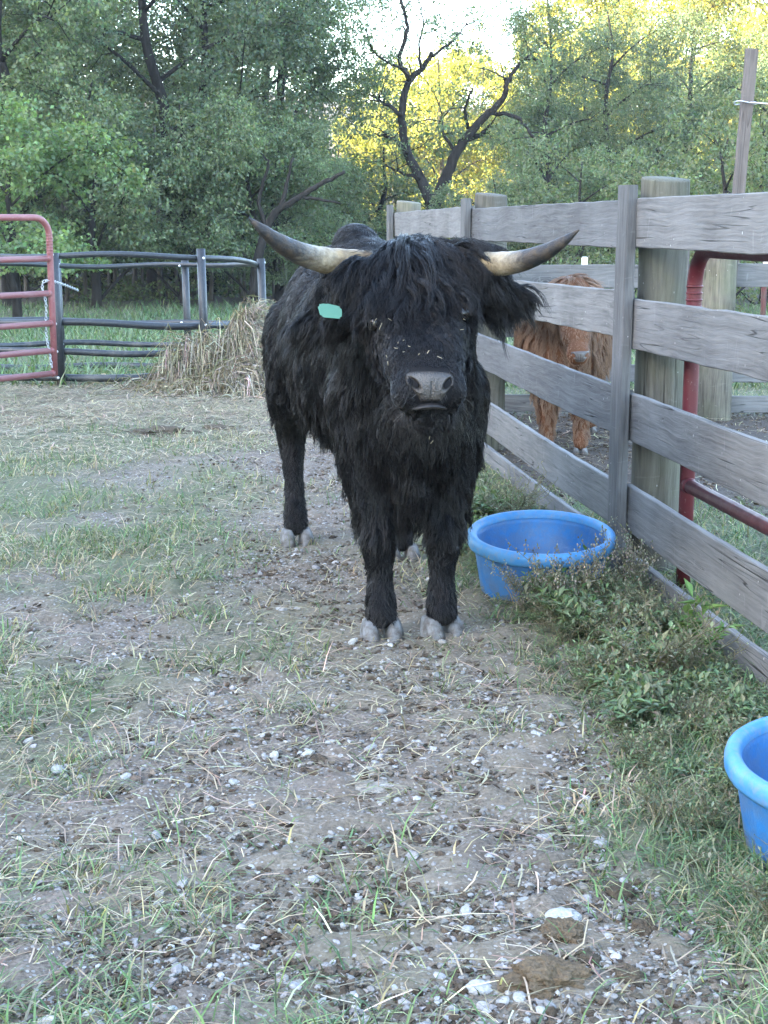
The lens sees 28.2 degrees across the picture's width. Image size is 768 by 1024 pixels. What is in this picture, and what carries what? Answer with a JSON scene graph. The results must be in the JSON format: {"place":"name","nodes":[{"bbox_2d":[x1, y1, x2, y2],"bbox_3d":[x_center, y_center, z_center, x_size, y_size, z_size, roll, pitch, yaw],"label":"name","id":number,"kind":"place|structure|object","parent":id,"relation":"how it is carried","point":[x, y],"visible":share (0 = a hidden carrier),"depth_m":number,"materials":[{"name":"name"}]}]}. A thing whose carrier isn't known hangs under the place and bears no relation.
{"place":"outdoors","nodes":[
{"label":"outdoors","id":0,"kind":"place"},
{"bbox_2d":[0,93,767,1023],"bbox_3d":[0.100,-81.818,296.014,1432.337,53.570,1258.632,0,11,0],"label":"ground","id":1,"kind":"structure","parent":0,"point":[310,825],"depth_m":4.02,"materials":[{"name":"soil"}]},
{"bbox_2d":[21,181,28,298],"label":"sapling","id":2,"kind":"object","parent":1,"relation":"on","point":[25,284],"visible":0.11,"depth_m":31.24,"materials":[{"name":"brown plant"}]},
{"bbox_2d":[0,214,57,381],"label":"tube gate","id":3,"kind":"structure","parent":1,"relation":"on","point":[49,293],"depth_m":11.91,"materials":[{"name":"red metal"}]},
{"bbox_2d":[41,279,78,367],"bbox_3d":[-2.579,-1.535,12.320,0.068,0.699,0.644,3,11,15],"label":"chain","id":4,"kind":"object","parent":3,"relation":"attached to","point":[65,285],"visible":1,"depth_m":12.06,"materials":[{"name":"grey"}]},
{"bbox_2d":[16,177,46,289],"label":"shrub","id":5,"kind":"object","parent":1,"relation":"on","point":[34,271],"visible":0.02,"depth_m":34.54,"materials":[{"name":"green plant"}]},
{"bbox_2d":[60,193,69,300],"bbox_3d":[-6.343,-5.876,30.247,0.091,3.582,0.471,-1,11,-6],"label":"sapling","id":6,"kind":"object","parent":1,"relation":"on","point":[67,293],"visible":0.15,"depth_m":30.62,"materials":[{"name":"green plant"}]},
{"bbox_2d":[16,180,122,291],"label":"shrub","id":7,"kind":"object","parent":1,"relation":"on","point":[70,277],"visible":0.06,"depth_m":33.75,"materials":[{"name":"green plant"}]},
{"bbox_2d":[0,89,154,316],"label":"maple tree","id":8,"kind":"object","parent":1,"relation":"on","point":[57,151],"visible":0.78,"depth_m":22.36,"materials":[{"name":"green plant"}]},
{"bbox_2d":[79,183,87,300],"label":"sapling","id":9,"kind":"object","parent":1,"relation":"on","point":[85,292],"visible":0.18,"depth_m":30.75,"materials":[{"name":"brown plant"}]},
{"bbox_2d":[0,0,167,127],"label":"woodland tree","id":10,"kind":"object","parent":1,"relation":"on","point":[132,13],"visible":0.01,"depth_m":42.22,"materials":[{"name":"green plant"}]},
{"bbox_2d":[2,1,180,277],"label":"woodland tree","id":11,"kind":"object","parent":1,"relation":"on","point":[112,81],"visible":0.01,"depth_m":36.40,"materials":[{"name":"green plant"}]},
{"bbox_2d":[21,200,189,286],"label":"shrub","id":12,"kind":"object","parent":1,"relation":"on","point":[119,272],"depth_m":37.75,"materials":[{"name":"green plant"}]},
{"bbox_2d":[104,182,110,293],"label":"sapling","id":13,"kind":"object","parent":1,"relation":"on","point":[108,275],"visible":0.16,"depth_m":32.62,"materials":[{"name":"brown plant"}]},
{"bbox_2d":[0,0,217,307],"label":"broadleaf tree","id":14,"kind":"object","parent":1,"relation":"on","point":[10,50],"visible":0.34,"depth_m":26.79,"materials":[{"name":"green plant"}]},
{"bbox_2d":[113,210,116,298],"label":"sapling","id":15,"kind":"object","parent":1,"relation":"on","point":[114,274],"visible":0.14,"depth_m":31.42,"materials":[{"name":"brown plant"}]},
{"bbox_2d":[0,56,251,307],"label":"tree","id":16,"kind":"object","parent":1,"relation":"on","point":[94,219],"visible":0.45,"depth_m":26.84,"materials":[{"name":"green plant"}]},
{"bbox_2d":[17,112,237,289],"bbox_3d":[-6.110,-7.034,35.151,5.967,4.410,5.537,-1,11,-6],"label":"shrub","id":17,"kind":"object","parent":1,"relation":"on","point":[102,272],"visible":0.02,"depth_m":35.31,"materials":[{"name":"green plant"}]},
{"bbox_2d":[3,0,255,277],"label":"woodland tree","id":18,"kind":"object","parent":1,"relation":"on","point":[178,46],"visible":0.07,"depth_m":37.08,"materials":[{"name":"green plant"}]},
{"bbox_2d":[0,249,266,386],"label":"metal fence","id":19,"kind":"object","parent":1,"relation":"on","point":[201,258],"visible":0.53,"depth_m":13.03,"materials":[{"name":"silver metal"}]},
{"bbox_2d":[131,220,137,295],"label":"sapling","id":20,"kind":"object","parent":1,"relation":"on","point":[134,275],"visible":0.11,"depth_m":32.01,"materials":[{"name":"brown plant"}]},
{"bbox_2d":[140,218,143,293],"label":"sapling","id":21,"kind":"object","parent":1,"relation":"on","point":[142,275],"visible":0.12,"depth_m":32.04,"materials":[{"name":"brown plant"}]},
{"bbox_2d":[21,86,293,305],"bbox_3d":[-3.836,-5.814,28.788,4.685,4.176,4.595,4,11,18],"label":"tree","id":22,"kind":"object","parent":1,"relation":"on","point":[234,224],"visible":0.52,"depth_m":27.52,"materials":[{"name":"green plant"}]},
{"bbox_2d":[153,122,162,299],"bbox_3d":[-4.572,-6.028,30.896,0.112,3.629,0.116,10,15,44],"label":"sapling","id":23,"kind":"object","parent":1,"relation":"on","point":[159,271],"visible":0.19,"depth_m":31.09,"materials":[{"name":"brown plant"}]},
{"bbox_2d":[126,425,202,436],"bbox_3d":[-1.423,-0.526,9.964,0.527,0.069,0.294,0,11,0],"label":"dung clod","id":24,"kind":"object","parent":1,"relation":"on","point":[170,429],"visible":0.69,"depth_m":9.93,"materials":[{"name":"soil"}]},
{"bbox_2d":[76,294,274,403],"bbox_3d":[-1.135,-1.316,12.536,2.963,0.915,2.966,0,11,0],"label":"hay pile","id":25,"kind":"object","parent":1,"relation":"on","point":[230,362],"visible":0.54,"depth_m":12.44,"materials":[{"name":"plant"}]},
{"bbox_2d":[104,210,247,289],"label":"shrub","id":26,"kind":"object","parent":1,"relation":"on","point":[130,276],"visible":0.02,"depth_m":34.70,"materials":[{"name":"green plant"}]},
{"bbox_2d":[0,0,359,298],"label":"broadleaf tree","id":27,"kind":"object","parent":1,"relation":"on","point":[152,78],"visible":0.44,"depth_m":30.01,"materials":[{"name":"green plant"}]},
{"bbox_2d":[6,0,354,277],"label":"woodland tree","id":28,"kind":"object","parent":1,"relation":"on","point":[136,31],"visible":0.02,"depth_m":40.03,"materials":[{"name":"green plant"}]},
{"bbox_2d":[209,243,213,299],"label":"sapling","id":29,"kind":"object","parent":1,"relation":"on","point":[211,286],"visible":0.18,"depth_m":30.88,"materials":[{"name":"brown plant"}]},
{"bbox_2d":[52,0,376,292],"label":"broadleaf tree","id":30,"kind":"object","parent":1,"relation":"on","point":[329,68],"visible":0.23,"depth_m":32.90,"materials":[{"name":"green plant"}]},
{"bbox_2d":[202,424,233,429],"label":"dung clod","id":31,"kind":"object","parent":1,"relation":"on","point":[216,426],"visible":0.81,"depth_m":10.15,"materials":[{"name":"soil"}]},
{"bbox_2d":[152,167,286,293],"bbox_3d":[-3.632,-6.466,34.592,4.236,3.374,4.565,-6,12,-28],"label":"shrub","id":32,"kind":"object","parent":1,"relation":"on","point":[226,277],"visible":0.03,"depth_m":33.86,"materials":[{"name":"green plant"}]},
{"bbox_2d":[228,245,232,295],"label":"sapling","id":33,"kind":"object","parent":1,"relation":"on","point":[229,286],"visible":0.06,"depth_m":32.78,"materials":[{"name":"brown plant"}]},
{"bbox_2d":[227,183,242,297],"bbox_3d":[-3.115,-5.846,31.752,0.413,2.966,0.096,4,11,19],"label":"sapling","id":34,"kind":"object","parent":1,"relation":"on","point":[240,288],"visible":0.18,"depth_m":31.88,"materials":[{"name":"brown plant"}]},
{"bbox_2d":[239,181,245,299],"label":"sapling","id":35,"kind":"object","parent":1,"relation":"on","point":[244,284],"visible":0.23,"depth_m":30.91,"materials":[{"name":"brown plant"}]},
{"bbox_2d":[135,109,352,304],"bbox_3d":[-2.789,-5.730,29.125,4.334,3.863,4.250,-10,15,-44],"label":"tree","id":36,"kind":"object","parent":1,"relation":"on","point":[296,232],"visible":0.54,"depth_m":28.65,"materials":[{"name":"green plant"}]},
{"bbox_2d":[116,0,416,272],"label":"willow tree","id":37,"kind":"object","parent":1,"relation":"on","point":[365,3],"visible":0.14,"depth_m":34.12,"materials":[{"name":"green plant"}]},
{"bbox_2d":[164,165,376,282],"bbox_3d":[-3.045,-7.005,36.023,5.387,3.981,4.999,-8,13,-35],"label":"shrub","id":38,"kind":"object","parent":1,"relation":"on","point":[369,181],"visible":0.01,"depth_m":35.17,"materials":[{"name":"green plant"}]},
{"bbox_2d":[270,164,274,299],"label":"sapling","id":39,"kind":"object","parent":1,"relation":"on","point":[273,288],"visible":0.12,"depth_m":30.65,"materials":[{"name":"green plant"}]},
{"bbox_2d":[143,0,413,277],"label":"woodland tree","id":40,"kind":"object","parent":1,"relation":"on","point":[394,102],"visible":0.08,"depth_m":41.04,"materials":[{"name":"green plant"}]},
{"bbox_2d":[282,128,292,292],"bbox_3d":[-1.912,-5.788,30.110,0.326,3.457,0.122,3,11,13],"label":"sapling","id":41,"kind":"object","parent":1,"relation":"on","point":[282,256],"visible":0.18,"depth_m":30.25,"materials":[{"name":"brown plant"}]},
{"bbox_2d":[206,114,383,301],"bbox_3d":[-1.910,-5.899,29.902,3.714,3.733,4.233,-3,11,-16],"label":"tree","id":42,"kind":"object","parent":1,"relation":"on","point":[279,278],"visible":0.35,"depth_m":29.44,"materials":[{"name":"green plant"}]},
{"bbox_2d":[247,153,345,297],"bbox_3d":[-1.585,-5.155,27.526,1.801,2.572,0.198,0,11,0],"label":"dead tree","id":43,"kind":"object","parent":1,"relation":"on","point":[262,242],"visible":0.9,"depth_m":27.41,"materials":[{"name":"wood"}]},
{"bbox_2d":[311,754,327,763],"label":"dung clod","id":44,"kind":"object","parent":1,"relation":"on","point":[317,758],"visible":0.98,"depth_m":3.91,"materials":[{"name":"soil"}]},
{"bbox_2d":[244,123,405,285],"bbox_3d":[-1.913,-7.235,36.757,5.257,4.187,5.665,-10,15,-43],"label":"shrub","id":45,"kind":"object","parent":1,"relation":"on","point":[363,197],"visible":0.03,"depth_m":36.67,"materials":[{"name":"green plant"}]},
{"bbox_2d":[306,108,391,218],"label":"sunlit tree","id":46,"kind":"object","parent":1,"relation":"on","point":[362,142],"visible":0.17,"depth_m":72.03,"materials":[{"name":"yellow plant"}]},
{"bbox_2d":[266,154,441,287],"bbox_3d":[-0.831,-6.365,34.382,4.057,3.231,4.372,9,14,38],"label":"shrub","id":47,"kind":"object","parent":1,"relation":"on","point":[371,211],"visible":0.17,"depth_m":33.63,"materials":[{"name":"green plant"}]},
{"bbox_2d":[337,127,407,211],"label":"sunlit tree","id":48,"kind":"object","parent":1,"relation":"on","point":[370,168],"visible":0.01,"depth_m":80.16,"materials":[{"name":"yellow plant"}]},
{"bbox_2d":[355,780,394,793],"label":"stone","id":49,"kind":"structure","parent":1,"relation":"on","point":[375,789],"depth_m":3.72,"materials":[{"name":"stone"}]},
{"bbox_2d":[0,238,760,301],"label":"undergrowth","id":50,"kind":"object","parent":1,"relation":"on","point":[126,294],"visible":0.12,"depth_m":31.11,"materials":[{"name":"green plant"}]},
{"bbox_2d":[0,404,763,1023],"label":"gravel","id":51,"kind":"structure","parent":1,"relation":"on","point":[464,910],"depth_m":3.31,"materials":[{"name":"gravel"}]},
{"bbox_2d":[0,372,767,1023],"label":"yard grass","id":52,"kind":"structure","parent":1,"relation":"on","point":[726,888],"depth_m":3.64,"materials":[{"name":"plant"}]},
{"bbox_2d":[0,404,767,1023],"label":"soil crumbs","id":53,"kind":"object","parent":1,"relation":"on","point":[458,984],"visible":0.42,"depth_m":3.31,"materials":[{"name":"soil"}]},
{"bbox_2d":[0,380,767,1023],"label":"straw litter","id":54,"kind":"object","parent":1,"relation":"on","point":[70,412],"visible":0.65,"depth_m":4.33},
{"bbox_2d":[295,103,486,239],"bbox_3d":[-0.163,-7.465,36.903,6.287,4.646,5.834,7,13,31],"label":"shrub","id":55,"kind":"object","parent":1,"relation":"on","point":[405,192],"visible":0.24,"depth_m":36.64,"materials":[{"name":"green plant"}]},
{"bbox_2d":[400,871,415,880],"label":"dung clod","id":56,"kind":"object","parent":1,"relation":"on","point":[408,874],"visible":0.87,"depth_m":3.21,"materials":[{"name":"soil"}]},
{"bbox_2d":[333,43,486,228],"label":"sunlit tree","id":57,"kind":"object","parent":1,"relation":"on","point":[412,94],"visible":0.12,"depth_m":75.03,"materials":[{"name":"yellow plant"}]},
{"bbox_2d":[354,39,466,208],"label":"sunlit tree","id":58,"kind":"object","parent":1,"relation":"on","point":[433,69],"visible":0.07,"depth_m":83.88,"materials":[{"name":"yellow plant"}]},
{"bbox_2d":[248,217,578,643],"bbox_3d":[-0.103,-0.346,5.435,0.920,1.376,2.477,-2,11,-10],"label":"bull","id":59,"kind":"object","parent":1,"relation":"on","point":[356,401],"visible":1,"depth_m":4.75,"materials":[{"name":"black"}]},
{"bbox_2d":[363,23,513,238],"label":"sunlit tree","id":60,"kind":"object","parent":1,"relation":"on","point":[447,74],"visible":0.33,"depth_m":71.76,"materials":[{"name":"yellow plant"}]},
{"bbox_2d":[308,0,574,222],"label":"forked tree","id":61,"kind":"object","parent":1,"relation":"on","point":[458,149],"visible":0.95,"depth_m":32.85,"materials":[{"name":"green plant"}]},
{"bbox_2d":[413,42,541,205],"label":"sunlit tree","id":62,"kind":"object","parent":1,"relation":"on","point":[491,83],"visible":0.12,"depth_m":77.03,"materials":[{"name":"yellow plant"}]},
{"bbox_2d":[465,979,492,995],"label":"rock","id":63,"kind":"object","parent":1,"relation":"on","point":[482,988],"visible":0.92,"depth_m":2.71,"materials":[{"name":"stone"}]},
{"bbox_2d":[415,169,556,264],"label":"shrub","id":64,"kind":"object","parent":1,"relation":"on","point":[453,198],"visible":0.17,"depth_m":30.00,"materials":[{"name":"green plant"}]},
{"bbox_2d":[452,9,585,199],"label":"sunlit tree","id":65,"kind":"object","parent":1,"relation":"on","point":[498,95],"visible":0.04,"depth_m":79.84,"materials":[{"name":"yellow plant"}]},
{"bbox_2d":[484,555,557,615],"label":"seeding weed","id":66,"kind":"object","parent":1,"relation":"on","point":[521,600],"visible":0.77,"depth_m":5.29,"materials":[{"name":"brown"}]},
{"bbox_2d":[467,510,615,602],"bbox_3d":[0.576,0.184,5.618,0.545,0.239,0.543,0,18,0],"label":"feed tub","id":67,"kind":"object","parent":1,"relation":"on","point":[546,530],"visible":0.73,"depth_m":5.73,"materials":[{"name":"blue plastic"}]},
{"bbox_2d":[496,954,592,1000],"bbox_3d":[0.287,0.830,2.735,0.174,0.061,0.144,0,11,0],"label":"dung clod","id":68,"kind":"object","parent":1,"relation":"on","point":[543,971],"visible":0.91,"depth_m":2.71,"materials":[{"name":"soil"}]},
{"bbox_2d":[460,0,642,264],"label":"broadleaf tree","id":69,"kind":"object","parent":1,"relation":"on","point":[553,24],"visible":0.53,"depth_m":37.08,"materials":[{"name":"green plant"}]},
{"bbox_2d":[540,702,581,710],"bbox_3d":[0.493,0.553,4.340,0.141,0.021,0.036,4,11,20],"label":"stick","id":70,"kind":"object","parent":1,"relation":"on","point":[569,707],"visible":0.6,"depth_m":4.32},
{"bbox_2d":[538,917,584,943],"bbox_3d":[0.343,0.807,2.941,0.094,0.038,0.087,3,11,17],"label":"dung clod","id":71,"kind":"object","parent":1,"relation":"on","point":[574,934],"visible":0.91,"depth_m":2.92,"materials":[{"name":"soil"}]},
{"bbox_2d":[512,273,612,455],"bbox_3d":[1.118,-0.921,9.308,0.616,1.063,1.771,2,11,9],"label":"calf","id":72,"kind":"object","parent":1,"relation":"on","point":[586,352],"visible":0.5,"depth_m":8.85},
{"bbox_2d":[505,528,620,604],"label":"seeding weed","id":73,"kind":"object","parent":1,"relation":"on","point":[595,565],"visible":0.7,"depth_m":5.23,"materials":[{"name":"brown"}]},
{"bbox_2d":[494,82,631,264],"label":"woodland tree","id":74,"kind":"object","parent":1,"relation":"on","point":[553,183],"visible":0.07,"depth_m":44.54,"materials":[{"name":"green plant"}]},
{"bbox_2d":[545,907,581,920],"bbox_3d":[0.352,0.796,3.011,0.077,0.030,0.060,0,11,0],"label":"rock","id":75,"kind":"object","parent":1,"relation":"on","point":[561,912],"visible":0.59,"depth_m":3.00,"materials":[{"name":"stone"}]},
{"bbox_2d":[387,176,767,689],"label":"board fence","id":76,"kind":"object","parent":1,"relation":"on","point":[664,224],"visible":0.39,"depth_m":5.70,"materials":[{"name":"wood"}]},
{"bbox_2d":[495,119,674,264],"bbox_3d":[3.801,-5.555,28.937,3.760,3.743,4.052,-7,13,-34],"label":"shrub","id":77,"kind":"object","parent":1,"relation":"on","point":[609,196],"visible":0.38,"depth_m":28.79,"materials":[{"name":"green plant"}]},
{"bbox_2d":[575,948,601,966],"bbox_3d":[0.380,0.825,2.830,0.049,0.027,0.052,0,11,0],"label":"dung clod","id":78,"kind":"object","parent":1,"relation":"on","point":[582,955],"visible":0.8,"depth_m":2.82,"materials":[{"name":"soil"}]},
{"bbox_2d":[503,51,680,255],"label":"woodland tree","id":79,"kind":"object","parent":1,"relation":"on","point":[591,88],"visible":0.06,"depth_m":46.95,"materials":[{"name":"green plant"}]},
{"bbox_2d":[512,0,698,174],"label":"sunlit tree","id":80,"kind":"object","parent":1,"relation":"on","point":[649,4],"visible":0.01,"depth_m":81.83,"materials":[{"name":"yellow plant"}]},
{"bbox_2d":[492,0,733,259],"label":"broadleaf tree","id":81,"kind":"object","parent":1,"relation":"on","point":[664,36],"visible":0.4,"depth_m":38.53,"materials":[{"name":"green plant"}]},
{"bbox_2d":[460,461,767,947],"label":"weed cover","id":82,"kind":"object","parent":1,"relation":"on","point":[638,691],"visible":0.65,"depth_m":4.40,"materials":[{"name":"green plant"}]},
{"bbox_2d":[605,881,634,901],"bbox_3d":[0.483,0.775,3.125,0.064,0.024,0.071,0,11,0],"label":"dung clod","id":83,"kind":"object","parent":1,"relation":"on","point":[614,892],"visible":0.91,"depth_m":3.11,"materials":[{"name":"soil"}]},
{"bbox_2d":[522,0,719,188],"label":"sunlit tree","id":84,"kind":"object","parent":1,"relation":"on","point":[601,4],"visible":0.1,"depth_m":74.65,"materials":[{"name":"yellow plant"}]},
{"bbox_2d":[613,962,644,983],"bbox_3d":[0.442,0.834,2.761,0.064,0.031,0.061,0,11,0],"label":"dung clod","id":85,"kind":"object","parent":1,"relation":"on","point":[625,966],"visible":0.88,"depth_m":2.75,"materials":[{"name":"soil"}]},
{"bbox_2d":[594,516,664,591],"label":"seeding weed","id":86,"kind":"object","parent":1,"relation":"on","point":[630,555],"visible":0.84,"depth_m":5.50,"materials":[{"name":"brown"}]},
{"bbox_2d":[505,250,767,420],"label":"cross fence","id":87,"kind":"object","parent":1,"relation":"on","point":[717,400],"visible":0.18,"depth_m":10.58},
{"bbox_2d":[629,917,657,936],"bbox_3d":[0.502,0.804,2.957,0.056,0.029,0.057,-6,12,-30],"label":"dung clod","id":88,"kind":"object","parent":1,"relation":"on","point":[638,925],"visible":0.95,"depth_m":2.95,"materials":[{"name":"soil"}]},
{"bbox_2d":[551,139,748,291],"bbox_3d":[4.997,-5.781,30.658,3.748,3.341,3.676,7,13,32],"label":"shrub","id":89,"kind":"object","parent":1,"relation":"on","point":[600,160],"visible":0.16,"depth_m":30.86,"materials":[{"name":"green plant"}]},
{"bbox_2d":[556,0,767,193],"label":"sunlit tree","id":90,"kind":"object","parent":1,"relation":"on","point":[706,3],"visible":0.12,"depth_m":71.41,"materials":[{"name":"yellow plant"}]},
{"bbox_2d":[586,86,767,310],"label":"shrub","id":91,"kind":"object","parent":1,"relation":"on","point":[758,180],"visible":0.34,"depth_m":26.10,"materials":[{"name":"green plant"}]},
{"bbox_2d":[589,0,767,249],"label":"broadleaf tree","id":92,"kind":"object","parent":1,"relation":"on","point":[694,19],"visible":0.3,"depth_m":41.18,"materials":[{"name":"green plant"}]},
{"bbox_2d":[602,43,762,194],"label":"woodland tree","id":93,"kind":"object","parent":1,"relation":"on","point":[681,88],"visible":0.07,"depth_m":47.89,"materials":[{"name":"green plant"}]},
{"bbox_2d":[616,71,767,304],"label":"shrub","id":94,"kind":"object","parent":1,"relation":"on","point":[711,170],"visible":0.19,"depth_m":29.23,"materials":[{"name":"green plant"}]},
{"bbox_2d":[669,578,746,660],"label":"weed","id":95,"kind":"object","parent":1,"relation":"on","point":[689,587],"visible":0.49,"depth_m":4.70,"materials":[{"name":"green"}]},
{"bbox_2d":[660,0,767,179],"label":"sunlit tree","id":96,"kind":"object","parent":1,"relation":"on","point":[761,19],"visible":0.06,"depth_m":67.76,"materials":[{"name":"yellow plant"}]},
{"bbox_2d":[676,251,767,587],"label":"tube gate","id":97,"kind":"structure","parent":1,"relation":"on","point":[690,488],"depth_m":5.43,"materials":[{"name":"metal"}]},
{"bbox_2d":[690,28,767,193],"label":"broadleaf tree","id":98,"kind":"object","parent":1,"relation":"on","point":[729,85],"visible":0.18,"depth_m":40.02,"materials":[{"name":"green plant"}]},
{"bbox_2d":[695,40,767,190],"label":"woodland tree","id":99,"kind":"object","parent":1,"relation":"on","point":[759,91],"visible":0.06,"depth_m":46.60,"materials":[{"name":"green plant"}]},
{"bbox_2d":[697,0,767,118],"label":"sunlit tree","id":100,"kind":"object","parent":1,"relation":"on","point":[760,3],"visible":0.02,"depth_m":77.12,"materials":[{"name":"yellow plant"}]},
{"bbox_2d":[732,48,758,284],"bbox_3d":[2.396,-1.661,10.525,0.227,2.950,0.068,0,11,0],"label":"tall pole","id":101,"kind":"object","parent":1,"relation":"on","point":[745,119],"visible":0.37,"depth_m":10.31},
{"bbox_2d":[733,100,767,105],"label":"wire","id":102,"kind":"object","parent":101,"relation":"attached to","point":[754,103],"visible":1,"depth_m":10.26,"materials":[{"name":"grey"}]},
{"bbox_2d":[724,716,767,866],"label":"feed tub","id":103,"kind":"object","parent":1,"relation":"on","point":[746,758],"visible":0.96,"depth_m":3.29,"materials":[{"name":"blue plastic"}]},
{"bbox_2d":[760,262,767,314],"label":"fence stake","id":104,"kind":"object","parent":1,"relation":"on","point":[763,300],"depth_m":16.45,"materials":[{"name":"red metal"}]},
{"bbox_2d":[0,296,767,388],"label":"pasture grass","id":105,"kind":"structure","parent":0,"point":[30,335],"depth_m":20.69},
{"bbox_2d":[5,0,767,106],"label":"sky","id":106,"kind":"structure","parent":0,"point":[429,9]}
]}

